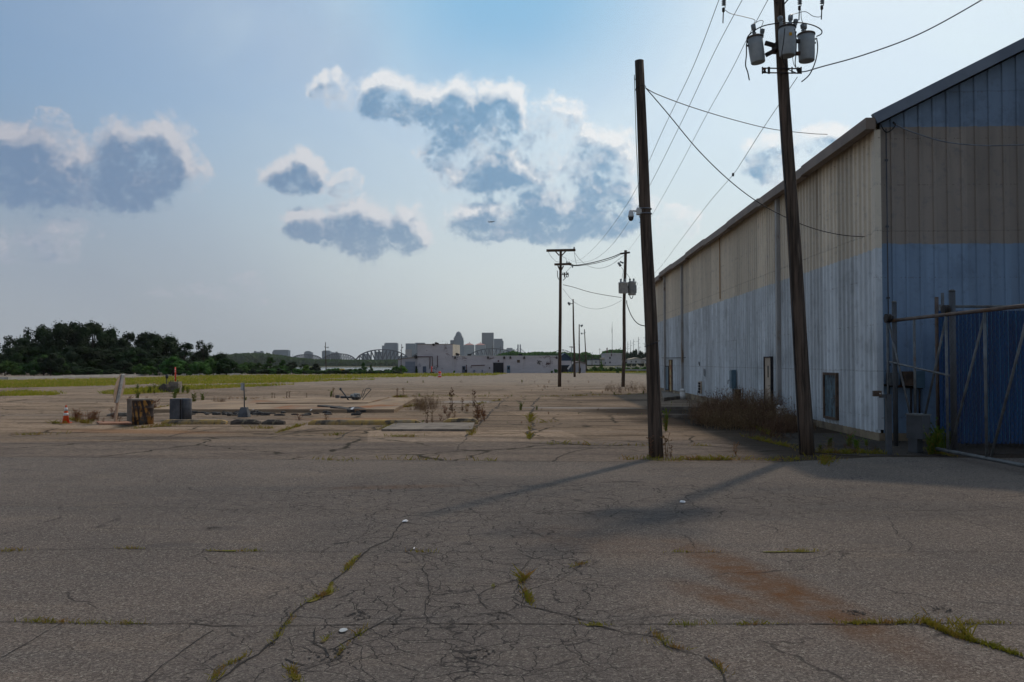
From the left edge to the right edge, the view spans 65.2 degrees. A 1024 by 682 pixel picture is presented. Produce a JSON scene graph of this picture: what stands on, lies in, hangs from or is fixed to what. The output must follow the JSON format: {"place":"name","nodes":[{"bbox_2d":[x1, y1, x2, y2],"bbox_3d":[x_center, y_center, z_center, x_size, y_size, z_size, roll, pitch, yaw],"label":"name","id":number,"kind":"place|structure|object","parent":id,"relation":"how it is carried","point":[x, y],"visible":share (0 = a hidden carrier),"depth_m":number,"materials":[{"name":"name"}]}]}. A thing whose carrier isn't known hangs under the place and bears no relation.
{"place":"outdoors","nodes":[
{"label":"outdoors","id":0,"kind":"place"},
{"bbox_2d":[244,367,391,372],"bbox_3d":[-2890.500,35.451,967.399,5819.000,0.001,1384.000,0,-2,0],"label":"water","id":1,"kind":"structure","parent":0,"point":[374,368],"depth_m":1252.44,"materials":[{"name":"grey liquid"}]},
{"bbox_2d":[0,371,645,395],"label":"grass","id":2,"kind":"structure","parent":0,"point":[206,379],"depth_m":84.87,"materials":[{"name":"green plant"}]},
{"bbox_2d":[271,363,645,374],"bbox_3d":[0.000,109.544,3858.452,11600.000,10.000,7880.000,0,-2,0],"label":"ground","id":3,"kind":"structure","parent":0,"point":[588,367],"depth_m":881.51,"materials":[{"name":"green plant"}]},
{"bbox_2d":[187,352,397,365],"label":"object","id":4,"kind":"object","parent":3,"relation":"on","point":[248,357],"visible":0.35,"depth_m":1722.37,"materials":[{"name":"green plant"}]},
{"bbox_2d":[382,343,397,359],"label":"building","id":5,"kind":"structure","parent":3,"relation":"on","point":[391,346],"depth_m":4600.48,"materials":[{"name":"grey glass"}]},
{"bbox_2d":[293,348,510,359],"bbox_3d":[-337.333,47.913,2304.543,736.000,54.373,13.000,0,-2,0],"label":"truss bridge","id":6,"kind":"structure","parent":3,"relation":"on","point":[337,355],"depth_m":2299.11,"materials":[{"name":"metal"}]},
{"bbox_2d":[405,343,415,357],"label":"building","id":7,"kind":"structure","parent":3,"relation":"on","point":[410,350],"depth_m":4600.18,"materials":[{"name":"grey concrete"}]},
{"bbox_2d":[450,331,463,355],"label":"skyscraper","id":8,"kind":"structure","parent":3,"relation":"on","point":[458,339],"depth_m":4603.41,"materials":[{"name":"grey glass"}]},
{"bbox_2d":[397,342,557,372],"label":"brick building","id":9,"kind":"structure","parent":3,"relation":"on","point":[446,358],"depth_m":249.92,"materials":[{"name":"brick"}]},
{"bbox_2d":[475,342,485,355],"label":"silo","id":10,"kind":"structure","parent":3,"relation":"on","point":[479,346],"depth_m":4600.48,"materials":[{"name":"grey metal"}]},
{"bbox_2d":[482,333,493,355],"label":"skyscraper","id":11,"kind":"structure","parent":3,"relation":"on","point":[488,340],"depth_m":4721.60,"materials":[{"name":"grey concrete"}]},
{"bbox_2d":[495,349,626,365],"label":"distant wood","id":12,"kind":"object","parent":3,"relation":"on","point":[589,356],"visible":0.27,"depth_m":761.41,"materials":[{"name":"green plant"}]},
{"bbox_2d":[561,353,572,372],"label":"shed","id":13,"kind":"structure","parent":3,"relation":"on","point":[565,361],"depth_m":261.71,"materials":[{"name":"white metal"}]},
{"bbox_2d":[572,361,585,372],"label":"shed","id":14,"kind":"structure","parent":3,"relation":"on","point":[582,367],"depth_m":261.86,"materials":[{"name":"metal"}]},
{"bbox_2d":[601,350,621,365],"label":"industrial building","id":15,"kind":"structure","parent":3,"relation":"on","point":[613,359],"depth_m":519.85,"materials":[{"name":"paint"}]},
{"bbox_2d":[464,342,473,355],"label":"silo","id":16,"kind":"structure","parent":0,"point":[469,348],"depth_m":4600.41,"materials":[{"name":"grey metal"}]},
{"bbox_2d":[0,456,1023,681],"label":"asphalt road","id":17,"kind":"structure","parent":0,"point":[903,538],"depth_m":6.34,"materials":[{"name":"grey asphalt"}]},
{"bbox_2d":[0,373,1023,462],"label":"pavement","id":18,"kind":"structure","parent":0,"point":[497,436],"depth_m":19.61,"materials":[{"name":"concrete"}]},
{"bbox_2d":[0,335,16,373],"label":"tree","id":19,"kind":"object","parent":18,"relation":"on","point":[10,342],"visible":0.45,"depth_m":202.86,"materials":[{"name":"green plant"}]},
{"bbox_2d":[0,360,23,375],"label":"shrub","id":20,"kind":"object","parent":18,"relation":"on","point":[10,366],"visible":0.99,"depth_m":157.53,"materials":[{"name":"green plant"}]},
{"bbox_2d":[0,345,27,374],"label":"tree","id":21,"kind":"object","parent":18,"relation":"on","point":[14,356],"visible":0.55,"depth_m":180.49,"materials":[{"name":"green plant"}]},
{"bbox_2d":[6,343,29,373],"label":"tree","id":22,"kind":"object","parent":18,"relation":"on","point":[21,348],"visible":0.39,"depth_m":182.28,"materials":[{"name":"green plant"}]},
{"bbox_2d":[19,361,46,375],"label":"shrub","id":23,"kind":"object","parent":18,"relation":"on","point":[31,368],"visible":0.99,"depth_m":157.82,"materials":[{"name":"green plant"}]},
{"bbox_2d":[25,339,45,373],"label":"tree","id":24,"kind":"object","parent":18,"relation":"on","point":[35,348],"visible":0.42,"depth_m":184.06,"materials":[{"name":"green plant"}]},
{"bbox_2d":[31,326,53,373],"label":"tree","id":25,"kind":"object","parent":18,"relation":"on","point":[40,331],"visible":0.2,"depth_m":199.11,"materials":[{"name":"green plant"}]},
{"bbox_2d":[25,339,65,374],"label":"tree","id":26,"kind":"object","parent":18,"relation":"on","point":[47,349],"visible":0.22,"depth_m":185.65,"materials":[{"name":"green plant"}]},
{"bbox_2d":[35,352,69,375],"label":"shrub","id":27,"kind":"object","parent":18,"relation":"on","point":[53,362],"visible":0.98,"depth_m":159.48,"materials":[{"name":"green plant"}]},
{"bbox_2d":[39,318,91,349],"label":"tree","id":28,"kind":"object","parent":18,"relation":"on","point":[61,334],"visible":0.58,"depth_m":188.56,"materials":[{"name":"green plant"}]},
{"bbox_2d":[57,344,83,366],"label":"tree","id":29,"kind":"object","parent":18,"relation":"on","point":[70,354],"visible":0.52,"depth_m":177.13,"materials":[{"name":"green plant"}]},
{"bbox_2d":[73,367,104,374],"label":"shrub","id":30,"kind":"object","parent":18,"relation":"on","point":[89,371],"visible":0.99,"depth_m":161.44,"materials":[{"name":"green plant"}]},
{"bbox_2d":[66,318,117,349],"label":"tree","id":31,"kind":"object","parent":18,"relation":"on","point":[102,341],"visible":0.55,"depth_m":193.55,"materials":[{"name":"green plant"}]},
{"bbox_2d":[81,346,109,374],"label":"tree","id":32,"kind":"object","parent":18,"relation":"on","point":[99,356],"visible":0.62,"depth_m":181.08,"materials":[{"name":"green plant"}]},
{"bbox_2d":[97,421,131,424],"bbox_3d":[-10.673,2.196,21.488,0.777,0.035,1.243,1,-2,-32],"label":"base plate","id":33,"kind":"object","parent":18,"relation":"on","point":[111,422],"visible":1,"depth_m":21.35,"materials":[{"name":"grey concrete"}]},
{"bbox_2d":[113,374,124,421],"bbox_3d":[-10.665,1.558,21.696,0.265,1.346,0.722,0,-2,0],"label":"road sign","id":34,"kind":"object","parent":33,"relation":"on","point":[119,388],"visible":0.98,"depth_m":21.68,"materials":[{"name":"metal"}]},
{"bbox_2d":[0,373,240,378],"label":"barrier wall","id":35,"kind":"structure","parent":18,"relation":"on","point":[61,376],"depth_m":131.74,"materials":[{"name":"concrete"}]},
{"bbox_2d":[107,335,134,348],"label":"tree","id":36,"kind":"object","parent":18,"relation":"on","point":[120,342],"visible":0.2,"depth_m":191.29,"materials":[{"name":"green plant"}]},
{"bbox_2d":[111,360,136,373],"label":"shrub","id":37,"kind":"object","parent":18,"relation":"on","point":[122,365],"visible":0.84,"depth_m":169.04,"materials":[{"name":"green plant"}]},
{"bbox_2d":[108,345,142,368],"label":"tree","id":38,"kind":"object","parent":18,"relation":"on","point":[117,348],"visible":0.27,"depth_m":185.67,"materials":[{"name":"green plant"}]},
{"bbox_2d":[114,345,157,373],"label":"tree","id":39,"kind":"object","parent":18,"relation":"on","point":[133,354],"visible":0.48,"depth_m":176.19,"materials":[{"name":"green plant"}]},
{"bbox_2d":[127,398,150,420],"bbox_3d":[-10.561,1.948,22.666,0.456,0.628,0.500,0,-2,0],"label":"concrete block","id":40,"kind":"object","parent":18,"relation":"on","point":[129,409],"depth_m":22.42,"materials":[{"name":"grey concrete"}]},
{"bbox_2d":[132,332,149,347],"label":"tree","id":41,"kind":"object","parent":18,"relation":"on","point":[141,338],"visible":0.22,"depth_m":204.58,"materials":[{"name":"green plant"}]},
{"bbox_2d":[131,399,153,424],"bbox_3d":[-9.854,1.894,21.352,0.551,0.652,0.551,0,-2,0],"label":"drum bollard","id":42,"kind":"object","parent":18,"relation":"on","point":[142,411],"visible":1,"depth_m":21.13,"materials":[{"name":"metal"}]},
{"bbox_2d":[141,365,157,375],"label":"shrub","id":43,"kind":"object","parent":18,"relation":"on","point":[150,370],"visible":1,"depth_m":157.41,"materials":[{"name":"green plant"}]},
{"bbox_2d":[134,331,177,357],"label":"tree","id":44,"kind":"object","parent":18,"relation":"on","point":[161,344],"visible":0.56,"depth_m":195.57,"materials":[{"name":"green plant"}]},
{"bbox_2d":[157,355,187,375],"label":"shrub","id":45,"kind":"object","parent":18,"relation":"on","point":[175,361],"visible":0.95,"depth_m":158.07,"materials":[{"name":"green plant"}]},
{"bbox_2d":[164,333,186,359],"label":"tree","id":46,"kind":"object","parent":18,"relation":"on","point":[173,339],"visible":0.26,"depth_m":210.04,"materials":[{"name":"green plant"}]},
{"bbox_2d":[169,398,191,419],"bbox_3d":[-9.470,1.959,23.010,0.549,0.610,0.555,0,-2,0],"label":"concrete bollard","id":47,"kind":"object","parent":18,"relation":"on","point":[180,408],"visible":0.82,"depth_m":22.77,"materials":[{"name":"grey concrete"}]},
{"bbox_2d":[171,342,193,359],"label":"tree","id":48,"kind":"object","parent":18,"relation":"on","point":[186,347],"visible":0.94,"depth_m":201.05,"materials":[{"name":"green plant"}]},
{"bbox_2d":[161,419,227,423],"bbox_3d":[-8.469,2.184,21.342,1.721,0.172,0.182,0,-2,0],"label":"kerb stone","id":49,"kind":"object","parent":18,"relation":"on","point":[198,421],"visible":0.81,"depth_m":21.26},
{"bbox_2d":[185,359,212,375],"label":"shrub","id":50,"kind":"object","parent":18,"relation":"on","point":[197,367],"visible":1,"depth_m":158.89,"materials":[{"name":"green plant"}]},
{"bbox_2d":[195,340,212,361],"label":"tree","id":51,"kind":"object","parent":18,"relation":"on","point":[205,350],"visible":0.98,"depth_m":192.19,"materials":[{"name":"green plant"}]},
{"bbox_2d":[203,357,218,374],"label":"shrub","id":52,"kind":"object","parent":18,"relation":"on","point":[212,363],"visible":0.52,"depth_m":165.70,"materials":[{"name":"green plant"}]},
{"bbox_2d":[214,358,240,374],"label":"shrub","id":53,"kind":"object","parent":18,"relation":"on","point":[225,365],"visible":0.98,"depth_m":160.33,"materials":[{"name":"green plant"}]},
{"bbox_2d":[238,383,250,416],"bbox_3d":[-8.084,1.782,24.169,0.323,1.034,0.300,0,-2,0],"label":"sign stand","id":54,"kind":"object","parent":18,"relation":"on","point":[244,411],"visible":0.98,"depth_m":24.07,"materials":[{"name":"grey concrete"}]},
{"bbox_2d":[230,419,260,424],"bbox_3d":[-7.068,2.169,21.241,0.762,0.195,0.204,0,-2,0],"label":"kerb stone","id":55,"kind":"object","parent":18,"relation":"on","point":[245,422],"visible":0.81,"depth_m":21.17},
{"bbox_2d":[259,357,279,373],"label":"tree","id":56,"kind":"object","parent":18,"relation":"on","point":[268,364],"visible":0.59,"depth_m":205.60,"materials":[{"name":"green plant"}]},
{"bbox_2d":[261,419,285,424],"bbox_3d":[-6.334,2.173,21.243,0.593,0.188,0.200,0,-2,0],"label":"kerb stone","id":57,"kind":"object","parent":18,"relation":"on","point":[273,422],"visible":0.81,"depth_m":21.16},
{"bbox_2d":[154,397,415,412],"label":"platform","id":58,"kind":"structure","parent":18,"relation":"on","point":[308,404],"depth_m":29.83,"materials":[{"name":"grey concrete"}]},
{"bbox_2d":[335,388,370,399],"bbox_3d":[-6.988,2.250,34.078,1.166,0.576,2.200,1,-2,-34],"label":"fallen lamp","id":59,"kind":"object","parent":58,"relation":"on","point":[354,396],"visible":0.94,"depth_m":33.38,"materials":[{"name":"metal"}]},
{"bbox_2d":[308,420,420,424],"bbox_3d":[-3.895,2.175,21.179,2.957,0.180,0.226,0,-2,0],"label":"kerb stone","id":60,"kind":"object","parent":18,"relation":"on","point":[349,422],"visible":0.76,"depth_m":21.08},
{"bbox_2d":[381,422,474,430],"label":"concrete slab","id":61,"kind":"structure","parent":18,"relation":"on","point":[452,426],"depth_m":19.89,"materials":[{"name":"grey concrete"}]},
{"bbox_2d":[443,418,477,423],"bbox_3d":[-1.373,2.172,21.515,0.925,0.204,0.341,0,-2,0],"label":"kerb stone","id":62,"kind":"object","parent":18,"relation":"on","point":[461,420],"visible":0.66,"depth_m":21.36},
{"bbox_2d":[546,247,575,386],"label":"utility pole","id":63,"kind":"object","parent":18,"relation":"on","point":[560,263],"visible":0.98,"depth_m":63.20,"materials":[{"name":"brown wood"}]},
{"bbox_2d":[577,0,718,260],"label":"power cable","id":64,"kind":"object","parent":63,"relation":"attached to","point":[670,113],"visible":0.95,"depth_m":18.98,"materials":[{"name":"rubber"}]},
{"bbox_2d":[565,1,741,261],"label":"power cable","id":65,"kind":"object","parent":63,"relation":"attached to","point":[684,115],"visible":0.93,"depth_m":18.97,"materials":[{"name":"rubber"}]},
{"bbox_2d":[568,299,575,376],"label":"lamp pole","id":66,"kind":"object","parent":18,"relation":"on","point":[574,363],"visible":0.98,"depth_m":135.17,"materials":[{"name":"brown wood"}]},
{"bbox_2d":[617,250,629,386],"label":"utility pole","id":67,"kind":"object","parent":18,"relation":"on","point":[625,252],"visible":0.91,"depth_m":63.20,"materials":[{"name":"brown wood"}]},
{"bbox_2d":[618,279,627,293],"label":"transformer","id":68,"kind":"object","parent":67,"relation":"attached to","point":[622,287],"visible":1,"depth_m":62.66,"materials":[{"name":"grey paint"}]},
{"bbox_2d":[628,278,636,294],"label":"transformer","id":69,"kind":"object","parent":67,"relation":"attached to","point":[632,288],"visible":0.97,"depth_m":63.18,"materials":[{"name":"grey paint"}]},
{"bbox_2d":[630,0,767,247],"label":"power cable","id":70,"kind":"object","parent":67,"relation":"attached to","point":[713,102],"visible":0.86,"depth_m":20.22,"materials":[{"name":"rubber"}]},
{"bbox_2d":[635,59,663,457],"bbox_3d":[2.386,-1.395,13.927,0.480,7.040,0.276,0,-2,0],"label":"utility pole","id":71,"kind":"object","parent":18,"relation":"on","point":[654,412],"visible":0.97,"depth_m":13.83,"materials":[{"name":"brown wood"}]},
{"bbox_2d":[648,89,827,134],"bbox_3d":[4.920,-4.651,16.501,7.163,0.662,0.014,1,-2,-44],"label":"power cable","id":72,"kind":"object","parent":71,"relation":"attached to","point":[726,117],"visible":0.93,"depth_m":15.73,"materials":[{"name":"rubber"}]},
{"bbox_2d":[646,88,864,236],"bbox_3d":[4.979,-3.323,15.642,6.240,2.130,0.016,1,-2,-32],"label":"power cable","id":73,"kind":"object","parent":71,"relation":"attached to","point":[732,182],"visible":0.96,"depth_m":15.02,"materials":[{"name":"rubber"}]},
{"bbox_2d":[661,391,679,400],"bbox_3d":[8.225,2.793,41.246,0.919,0.246,11.728,0,-2,10],"label":"concrete step","id":74,"kind":"object","parent":18,"relation":"on","point":[667,396],"visible":0.71,"depth_m":37.85,"materials":[{"name":"grey concrete"}]},
{"bbox_2d":[693,400,746,426],"bbox_3d":[5.520,1.842,20.677,1.586,0.702,1.322,-1,-2,41],"label":"dry brush","id":75,"kind":"object","parent":18,"relation":"on","point":[719,414],"visible":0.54,"depth_m":20.63,"materials":[{"name":"plant"}]},
{"bbox_2d":[702,401,764,430],"bbox_3d":[5.540,1.788,19.608,1.418,0.753,1.701,1,-2,-40],"label":"dry brush","id":76,"kind":"object","parent":18,"relation":"on","point":[740,419],"visible":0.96,"depth_m":19.56,"materials":[{"name":"plant"}]},
{"bbox_2d":[711,405,758,429],"bbox_3d":[5.622,1.874,19.951,1.352,0.599,1.127,0,-2,7],"label":"dry brush","id":77,"kind":"object","parent":18,"relation":"on","point":[733,420],"visible":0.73,"depth_m":19.85,"materials":[{"name":"plant"}]},
{"bbox_2d":[704,391,778,425],"bbox_3d":[5.839,1.723,20.929,1.797,0.954,2.156,1,-2,-42],"label":"dry brush","id":78,"kind":"object","parent":18,"relation":"on","point":[734,404],"visible":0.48,"depth_m":20.82,"materials":[{"name":"plant"}]},
{"bbox_2d":[714,385,792,419],"bbox_3d":[6.720,1.764,22.965,2.214,0.980,1.845,0,-2,-1],"label":"dry brush","id":79,"kind":"object","parent":18,"relation":"on","point":[749,398],"visible":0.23,"depth_m":22.81,"materials":[{"name":"plant"}]},
{"bbox_2d":[720,394,796,426],"bbox_3d":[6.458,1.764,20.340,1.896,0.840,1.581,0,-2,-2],"label":"dry brush","id":80,"kind":"object","parent":18,"relation":"on","point":[759,402],"visible":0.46,"depth_m":20.23,"materials":[{"name":"plant"}]},
{"bbox_2d":[739,401,796,429],"bbox_3d":[6.474,1.806,19.840,1.372,0.729,1.646,1,-2,-18],"label":"dry brush","id":81,"kind":"object","parent":18,"relation":"on","point":[770,412],"visible":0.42,"depth_m":19.79,"materials":[{"name":"plant"}]},
{"bbox_2d":[743,408,793,438],"bbox_3d":[5.720,1.794,17.482,1.180,0.627,1.416,-1,-2,28],"label":"dry brush","id":82,"kind":"object","parent":18,"relation":"on","point":[771,428],"visible":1,"depth_m":17.42,"materials":[{"name":"plant"}]},
{"bbox_2d":[754,412,797,432],"bbox_3d":[6.373,1.900,18.864,1.103,0.488,0.920,1,-2,-18],"label":"dry brush","id":83,"kind":"object","parent":18,"relation":"on","point":[779,422],"visible":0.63,"depth_m":18.79,"materials":[{"name":"plant"}]},
{"bbox_2d":[760,410,796,432],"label":"dry brush","id":84,"kind":"object","parent":18,"relation":"on","point":[791,425],"visible":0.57,"depth_m":18.81,"materials":[{"name":"plant"}]},
{"bbox_2d":[762,0,814,454],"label":"utility pole","id":85,"kind":"object","parent":18,"relation":"on","point":[803,394],"visible":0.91,"depth_m":14.33,"materials":[{"name":"brown wood"}]},
{"bbox_2d":[747,24,764,64],"bbox_3d":[4.430,-5.394,14.530,0.338,0.723,0.295,0,-2,0],"label":"transformer","id":86,"kind":"object","parent":85,"relation":"attached to","point":[755,45],"visible":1,"depth_m":14.43,"materials":[{"name":"grey paint"}]},
{"bbox_2d":[778,14,797,58],"bbox_3d":[4.878,-5.412,14.178,0.312,0.745,0.333,-1,-2,40],"label":"transformer","id":87,"kind":"object","parent":85,"relation":"attached to","point":[789,49],"visible":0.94,"depth_m":14.06,"materials":[{"name":"grey paint"}]},
{"bbox_2d":[797,24,815,63],"bbox_3d":[5.357,-5.435,14.551,0.332,0.704,0.321,0,-2,0],"label":"transformer","id":88,"kind":"object","parent":85,"relation":"attached to","point":[806,45],"visible":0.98,"depth_m":14.44,"materials":[{"name":"grey paint"}]},
{"bbox_2d":[807,0,981,71],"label":"power cable","id":89,"kind":"object","parent":85,"relation":"attached to","point":[898,42],"visible":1,"depth_m":13.06,"materials":[{"name":"rubber"}]},
{"bbox_2d":[655,38,1023,441],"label":"metal warehouse","id":90,"kind":"structure","parent":18,"relation":"on","point":[929,219],"depth_m":17.26,"materials":[{"name":"paint"}]},
{"bbox_2d":[669,360,672,391],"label":"door","id":91,"kind":"structure","parent":90,"relation":"in","point":[670,361],"depth_m":43.25,"materials":[{"name":"brown metal"}]},
{"bbox_2d":[729,370,735,398],"bbox_3d":[7.958,1.733,28.984,0.241,1.380,0.364,0,-2,0],"label":"utility box","id":92,"kind":"object","parent":90,"relation":"attached to","point":[732,379],"visible":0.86,"depth_m":28.82,"materials":[{"name":"blue metal"}]},
{"bbox_2d":[763,356,773,400],"bbox_3d":[7.929,1.316,24.789,0.122,1.670,0.777,0,-2,2],"label":"door","id":93,"kind":"structure","parent":90,"relation":"in","point":[767,361],"depth_m":24.76,"materials":[{"name":"beige metal"}]},
{"bbox_2d":[822,372,838,419],"bbox_3d":[7.743,1.335,19.470,0.122,1.130,0.888,0,-2,2],"label":"door","id":94,"kind":"structure","parent":90,"relation":"in","point":[830,380],"depth_m":19.41,"materials":[{"name":"metal"}]},
{"bbox_2d":[884,371,924,412],"bbox_3d":[8.154,1.091,16.635,0.828,0.937,0.184,0,-2,2],"label":"breaker panel","id":95,"kind":"object","parent":90,"relation":"attached to","point":[908,377],"visible":0.6,"depth_m":16.55,"materials":[{"name":"metal"}]},
{"bbox_2d":[894,124,1023,145],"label":"power cable","id":96,"kind":"object","parent":90,"relation":"attached to","point":[958,143],"visible":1,"depth_m":16.55,"materials":[{"name":"rubber"}]},
{"bbox_2d":[1,389,1022,681],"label":"crack grass","id":97,"kind":"structure","parent":0,"point":[949,631],"depth_m":5.63,"materials":[{"name":"green plant"}]},
{"bbox_2d":[0,0,1023,359],"label":"sky","id":98,"kind":"structure","parent":0,"point":[237,176],"materials":[{"name":"blue"}]},
{"bbox_2d":[779,433,1023,455],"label":"dirt path","id":99,"kind":"structure","parent":0,"point":[840,439],"depth_m":15.37,"materials":[{"name":"soil"}]},
{"bbox_2d":[872,391,891,453],"bbox_3d":[6.605,1.459,14.259,0.301,1.143,0.105,0,-2,0],"label":"card reader post","id":100,"kind":"object","parent":99,"relation":"on","point":[888,423],"visible":0.97,"depth_m":14.23,"materials":[{"name":"grey metal"}]},
{"bbox_2d":[883,301,898,445],"bbox_3d":[7.451,0.636,15.689,0.228,2.864,0.166,0,-2,0],"label":"gate post","id":101,"kind":"object","parent":99,"relation":"on","point":[889,318],"visible":1,"depth_m":15.66,"materials":[{"name":"metal"}]},
{"bbox_2d":[884,304,1023,467],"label":"sliding gate","id":102,"kind":"structure","parent":101,"relation":"attached to","point":[985,354],"depth_m":13.22,"materials":[{"name":"metal"}]},
{"bbox_2d":[905,413,931,452],"bbox_3d":[7.398,1.682,14.560,0.300,0.713,0.330,1,-2,-34],"label":"gate operator","id":103,"kind":"object","parent":99,"relation":"on","point":[916,429],"visible":0.96,"depth_m":14.49,"materials":[{"name":"metal"}]},
{"bbox_2d":[925,428,933,454],"bbox_3d":[7.451,1.788,14.198,0.234,0.464,0.224,1,-2,-34],"label":"green weed","id":104,"kind":"object","parent":99,"relation":"on","point":[930,447],"visible":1,"depth_m":14.21,"materials":[{"name":"green plant"}]},
{"bbox_2d":[930,417,945,453],"bbox_3d":[7.548,1.685,14.304,0.341,0.676,0.326,1,-2,-32],"label":"green weed","id":105,"kind":"object","parent":99,"relation":"on","point":[938,443],"visible":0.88,"depth_m":14.25,"materials":[{"name":"green plant"}]},
{"bbox_2d":[935,293,943,428],"bbox_3d":[8.229,0.569,15.369,0.165,2.982,0.069,-1,-2,26],"label":"fence post","id":106,"kind":"object","parent":99,"relation":"on","point":[936,350],"visible":0.36,"depth_m":15.37,"materials":[{"name":"metal"}]},
{"bbox_2d":[941,289,957,450],"bbox_3d":[7.994,0.546,14.591,0.229,2.987,0.166,0,-2,0],"label":"gate post","id":107,"kind":"object","parent":99,"relation":"on","point":[951,307],"visible":0.81,"depth_m":14.56,"materials":[{"name":"metal"}]},
{"bbox_2d":[938,304,1023,447],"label":"slatted fence","id":108,"kind":"object","parent":99,"relation":"on","point":[1000,374],"visible":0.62,"depth_m":15.13,"materials":[{"name":"metal"}]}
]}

